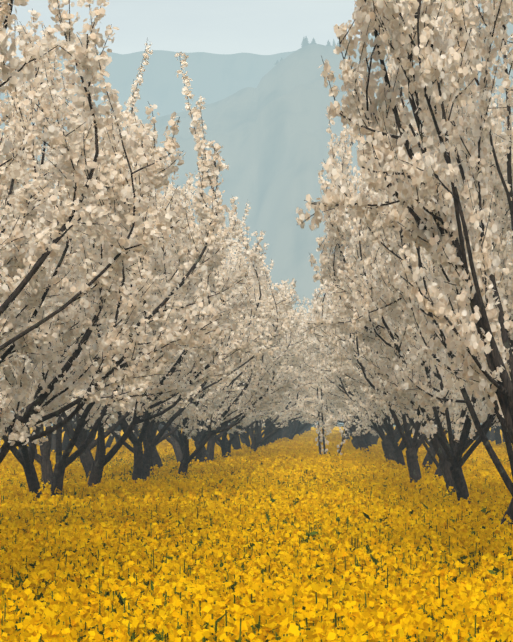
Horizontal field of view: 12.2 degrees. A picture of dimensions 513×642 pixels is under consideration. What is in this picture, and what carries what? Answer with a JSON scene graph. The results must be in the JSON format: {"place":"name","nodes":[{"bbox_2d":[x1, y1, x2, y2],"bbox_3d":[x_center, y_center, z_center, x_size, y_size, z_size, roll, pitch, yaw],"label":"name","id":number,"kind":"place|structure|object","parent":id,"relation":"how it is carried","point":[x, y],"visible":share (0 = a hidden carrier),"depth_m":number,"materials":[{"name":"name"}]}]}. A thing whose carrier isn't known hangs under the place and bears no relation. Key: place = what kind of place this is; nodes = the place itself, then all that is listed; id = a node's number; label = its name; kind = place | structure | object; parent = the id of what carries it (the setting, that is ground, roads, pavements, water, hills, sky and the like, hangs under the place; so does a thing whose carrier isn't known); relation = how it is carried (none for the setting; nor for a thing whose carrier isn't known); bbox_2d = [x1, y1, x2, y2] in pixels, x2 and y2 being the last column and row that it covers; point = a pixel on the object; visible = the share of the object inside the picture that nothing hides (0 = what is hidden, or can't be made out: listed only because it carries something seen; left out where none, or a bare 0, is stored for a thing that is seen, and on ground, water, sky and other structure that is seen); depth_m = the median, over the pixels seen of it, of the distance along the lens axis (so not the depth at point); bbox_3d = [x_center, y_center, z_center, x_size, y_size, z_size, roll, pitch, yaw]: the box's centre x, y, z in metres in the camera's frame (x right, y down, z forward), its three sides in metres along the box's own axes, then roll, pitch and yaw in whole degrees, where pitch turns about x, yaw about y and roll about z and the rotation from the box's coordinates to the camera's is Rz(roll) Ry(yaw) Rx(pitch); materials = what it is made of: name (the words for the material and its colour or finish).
{"place":"outdoors","nodes":[
{"label":"outdoors","id":0,"kind":"place"},
{"bbox_2d":[0,50,296,128],"bbox_3d":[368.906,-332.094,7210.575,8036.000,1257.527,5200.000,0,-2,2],"label":"distant mountain","id":1,"kind":"structure","parent":0,"point":[215,77],"depth_m":7385.74,"materials":[{"name":"blue stone"}]},
{"bbox_2d":[2,0,421,62],"label":"sky","id":2,"kind":"structure","parent":0,"point":[260,27],"materials":[{"name":"white"}]},
{"bbox_2d":[0,426,512,641],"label":"mustard field","id":3,"kind":"structure","parent":0,"point":[298,538],"depth_m":20.84,"materials":[{"name":"yellow plant"}]},
{"bbox_2d":[0,0,512,423],"bbox_3d":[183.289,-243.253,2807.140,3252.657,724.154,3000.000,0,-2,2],"label":"mountain","id":4,"kind":"structure","parent":0,"point":[270,135],"depth_m":2359.34,"materials":[{"name":"blue stone"}]},
{"label":"ground","id":5,"kind":"structure","parent":0,"visible":0},
{"bbox_2d":[8,345,26,363],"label":"pear tree","id":6,"kind":"object","parent":5,"relation":"on","point":[10,360],"visible":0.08,"depth_m":49.55,"materials":[{"name":"white plant"}]},
{"bbox_2d":[3,366,44,453],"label":"pear tree","id":7,"kind":"object","parent":5,"relation":"on","point":[19,448],"depth_m":71.16,"materials":[{"name":"white plant"}]},
{"bbox_2d":[0,0,62,179],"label":"pear tree","id":8,"kind":"object","parent":5,"relation":"on","point":[22,68],"visible":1,"depth_m":15.07,"materials":[{"name":"white plant"}]},
{"bbox_2d":[16,362,68,452],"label":"pear tree","id":9,"kind":"object","parent":5,"relation":"on","point":[29,428],"depth_m":76.31,"materials":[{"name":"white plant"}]},
{"bbox_2d":[15,365,82,452],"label":"pear tree","id":10,"kind":"object","parent":5,"relation":"on","point":[53,440],"depth_m":81.99,"materials":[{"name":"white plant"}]},
{"bbox_2d":[62,407,108,451],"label":"pear tree","id":11,"kind":"object","parent":5,"relation":"on","point":[65,440],"visible":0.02,"depth_m":86.44,"materials":[{"name":"grey plant"}]},
{"bbox_2d":[0,0,185,350],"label":"pear tree","id":12,"kind":"object","parent":5,"relation":"on","point":[81,55],"visible":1,"depth_m":20.38,"materials":[{"name":"white plant"}]},
{"bbox_2d":[63,406,134,447],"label":"pear tree","id":13,"kind":"object","parent":5,"relation":"on","point":[109,441],"depth_m":95.99,"materials":[{"name":"grey plant"}]},
{"bbox_2d":[0,19,230,463],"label":"pear tree","id":14,"kind":"object","parent":5,"relation":"on","point":[113,340],"visible":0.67,"depth_m":24.68,"materials":[{"name":"white plant"}]},
{"bbox_2d":[0,8,236,430],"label":"pear tree","id":15,"kind":"object","parent":5,"relation":"on","point":[193,256],"visible":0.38,"depth_m":32.75,"materials":[{"name":"white plant"}]},
{"bbox_2d":[0,172,241,477],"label":"pear tree","id":16,"kind":"object","parent":5,"relation":"on","point":[86,458],"visible":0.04,"depth_m":47.27,"materials":[{"name":"white plant"}]},
{"bbox_2d":[0,37,258,500],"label":"pear tree","id":17,"kind":"object","parent":5,"relation":"on","point":[72,333],"visible":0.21,"depth_m":36.09,"materials":[{"name":"white plant"}]},
{"bbox_2d":[1,79,286,489],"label":"pear tree","id":18,"kind":"object","parent":5,"relation":"on","point":[102,459],"visible":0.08,"depth_m":40.92,"materials":[{"name":"white plant"}]},
{"bbox_2d":[51,191,299,482],"bbox_3d":[-2.667,0.018,51.786,5.817,9.212,6.827,-1,-3,32],"label":"pear tree","id":19,"kind":"object","parent":5,"relation":"on","point":[142,465],"visible":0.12,"depth_m":52.28,"materials":[{"name":"white plant"}]},
{"bbox_2d":[84,252,278,468],"bbox_3d":[-2.388,1.504,62.120,5.137,7.034,4.423,-1,-3,30],"label":"pear tree","id":20,"kind":"object","parent":5,"relation":"on","point":[156,458],"visible":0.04,"depth_m":61.88,"materials":[{"name":"white plant"}]},
{"bbox_2d":[83,253,317,477],"bbox_3d":[-2.026,0.963,55.099,6.017,7.609,4.328,-1,-3,28],"label":"pear tree","id":21,"kind":"object","parent":5,"relation":"on","point":[223,419],"visible":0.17,"depth_m":55.14,"materials":[{"name":"white plant"}]},
{"bbox_2d":[157,206,306,462],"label":"pear tree","id":22,"kind":"object","parent":5,"relation":"on","point":[213,439],"depth_m":72.33,"materials":[{"name":"white plant"}]},
{"bbox_2d":[147,203,321,465],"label":"pear tree","id":23,"kind":"object","parent":5,"relation":"on","point":[284,361],"visible":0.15,"depth_m":66.90,"materials":[{"name":"white plant"}]},
{"bbox_2d":[167,283,308,460],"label":"pear tree","id":24,"kind":"object","parent":5,"relation":"on","point":[252,415],"visible":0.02,"depth_m":76.93,"materials":[{"name":"white plant"}]},
{"bbox_2d":[200,259,317,456],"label":"pear tree","id":25,"kind":"object","parent":5,"relation":"on","point":[226,447],"visible":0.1,"depth_m":80.05,"materials":[{"name":"white plant"}]},
{"bbox_2d":[204,324,323,452],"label":"pear tree","id":26,"kind":"object","parent":5,"relation":"on","point":[288,414],"visible":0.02,"depth_m":85.33,"materials":[{"name":"white plant"}]},
{"bbox_2d":[239,399,294,447],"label":"pear tree","id":27,"kind":"object","parent":5,"relation":"on","point":[244,435],"depth_m":97.18,"materials":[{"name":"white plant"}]},
{"bbox_2d":[239,395,299,444],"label":"pear tree","id":28,"kind":"object","parent":5,"relation":"on","point":[242,439],"visible":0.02,"depth_m":107.64,"materials":[{"name":"white plant"}]},
{"bbox_2d":[229,298,311,449],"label":"pear tree","id":29,"kind":"object","parent":5,"relation":"on","point":[235,443],"visible":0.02,"depth_m":90.91,"materials":[{"name":"white plant"}]},
{"bbox_2d":[246,279,309,442],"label":"pear tree","id":30,"kind":"object","parent":5,"relation":"on","point":[275,436],"depth_m":117.58,"materials":[{"name":"white plant"}]},
{"bbox_2d":[262,291,296,444],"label":"pear tree","id":31,"kind":"object","parent":5,"relation":"on","point":[270,439],"depth_m":110.92,"materials":[{"name":"white plant"}]},
{"bbox_2d":[254,407,309,438],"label":"pear tree","id":32,"kind":"object","parent":5,"relation":"on","point":[300,419],"depth_m":124.05,"materials":[{"name":"white plant"}]},
{"bbox_2d":[237,285,333,446],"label":"pear tree","id":33,"kind":"object","parent":5,"relation":"on","point":[267,432],"depth_m":101.15,"materials":[{"name":"white plant"}]},
{"bbox_2d":[282,420,293,437],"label":"pear tree","id":34,"kind":"object","parent":5,"relation":"on","point":[286,431],"depth_m":138.91,"materials":[{"name":"grey plant"}]},
{"bbox_2d":[262,408,321,440],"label":"pear tree","id":35,"kind":"object","parent":5,"relation":"on","point":[293,434],"depth_m":134.08,"materials":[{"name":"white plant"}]},
{"bbox_2d":[278,296,305,440],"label":"pear tree","id":36,"kind":"object","parent":5,"relation":"on","point":[280,431],"depth_m":129.38,"materials":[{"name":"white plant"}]},
{"bbox_2d":[281,417,304,437],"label":"pear tree","id":37,"kind":"object","parent":5,"relation":"on","point":[291,427],"depth_m":145.47,"materials":[{"name":"grey plant"}]},
{"bbox_2d":[291,301,370,457],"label":"young pear tree","id":38,"kind":"object","parent":5,"relation":"on","point":[321,405],"visible":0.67,"depth_m":73.65,"materials":[{"name":"white plant"}]},
{"bbox_2d":[293,294,372,451],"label":"pear tree","id":39,"kind":"object","parent":5,"relation":"on","point":[361,442],"visible":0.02,"depth_m":86.97,"materials":[{"name":"white plant"}]},
{"bbox_2d":[325,305,366,448],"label":"pear tree","id":40,"kind":"object","parent":5,"relation":"on","point":[354,442],"depth_m":92.40,"materials":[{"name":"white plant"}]},
{"bbox_2d":[305,299,389,446],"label":"pear tree","id":41,"kind":"object","parent":5,"relation":"on","point":[367,440],"depth_m":95.59,"materials":[{"name":"grey plant"}]},
{"bbox_2d":[303,333,403,450],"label":"pear tree","id":42,"kind":"object","parent":5,"relation":"on","point":[373,431],"depth_m":82.18,"materials":[{"name":"white plant"}]},
{"bbox_2d":[295,287,412,457],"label":"pear tree","id":43,"kind":"object","parent":5,"relation":"on","point":[344,402],"visible":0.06,"depth_m":77.45,"materials":[{"name":"white plant"}]},
{"bbox_2d":[296,241,427,462],"bbox_3d":[3.368,0.885,65.740,4.613,8.546,3.931,1,-2,-7],"label":"pear tree","id":44,"kind":"object","parent":5,"relation":"on","point":[386,444],"visible":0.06,"depth_m":65.00,"materials":[{"name":"white plant"}]},
{"bbox_2d":[362,398,378,444],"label":"pear tree","id":45,"kind":"object","parent":5,"relation":"on","point":[376,437],"depth_m":106.66,"materials":[{"name":"grey plant"}]},
{"bbox_2d":[357,415,394,444],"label":"pear tree","id":46,"kind":"object","parent":5,"relation":"on","point":[371,436],"depth_m":102.07,"materials":[{"name":"grey plant"}]},
{"bbox_2d":[348,350,443,458],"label":"pear tree","id":47,"kind":"object","parent":5,"relation":"on","point":[395,424],"depth_m":70.43,"materials":[{"name":"white plant"}]},
{"bbox_2d":[325,253,472,469],"bbox_3d":[3.995,1.178,54.491,4.645,7.149,4.781,1,-5,14],"label":"pear tree","id":48,"kind":"object","parent":5,"relation":"on","point":[427,458],"depth_m":54.30,"materials":[{"name":"white plant"}]},
{"bbox_2d":[311,107,491,489],"bbox_3d":[2.772,-0.088,43.406,3.574,8.626,3.941,3,-1,-2],"label":"pear tree","id":49,"kind":"object","parent":5,"relation":"on","point":[413,463],"visible":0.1,"depth_m":42.84,"materials":[{"name":"white plant"}]},
{"bbox_2d":[316,254,487,467],"bbox_3d":[3.817,1.237,60.571,4.325,7.460,4.280,-1,-2,19],"label":"pear tree","id":50,"kind":"object","parent":5,"relation":"on","point":[398,453],"visible":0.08,"depth_m":60.32,"materials":[{"name":"white plant"}]},
{"bbox_2d":[295,0,512,438],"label":"pear tree","id":51,"kind":"object","parent":5,"relation":"on","point":[487,363],"visible":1,"depth_m":17.86,"materials":[{"name":"white plant"}]},
{"bbox_2d":[342,248,466,479],"bbox_3d":[3.272,0.861,48.710,3.231,7.247,3.406,-2,-3,37],"label":"pear tree","id":52,"kind":"object","parent":5,"relation":"on","point":[456,395],"visible":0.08,"depth_m":48.23,"materials":[{"name":"white plant"}]},
{"bbox_2d":[298,76,512,502],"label":"pear tree","id":53,"kind":"object","parent":5,"relation":"on","point":[338,224],"visible":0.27,"depth_m":37.12,"materials":[{"name":"white plant"}]},
{"bbox_2d":[322,101,512,503],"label":"pear tree","id":54,"kind":"object","parent":5,"relation":"on","point":[361,233],"visible":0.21,"depth_m":32.64,"materials":[{"name":"white plant"}]},
{"bbox_2d":[336,22,512,536],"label":"pear tree","id":55,"kind":"object","parent":5,"relation":"on","point":[410,384],"visible":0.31,"depth_m":27.19,"materials":[{"name":"white plant"}]},
{"bbox_2d":[390,0,512,443],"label":"pear tree","id":56,"kind":"object","parent":5,"relation":"on","point":[505,135],"visible":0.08,"depth_m":23.10,"materials":[{"name":"white plant"}]},
{"bbox_2d":[450,411,494,441],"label":"pear tree","id":57,"kind":"object","parent":5,"relation":"on","point":[491,434],"depth_m":122.88,"materials":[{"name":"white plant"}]},
{"bbox_2d":[493,425,501,443],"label":"pear tree","id":58,"kind":"object","parent":5,"relation":"on","point":[497,435],"depth_m":106.30,"materials":[{"name":"grey plant"}]}
]}

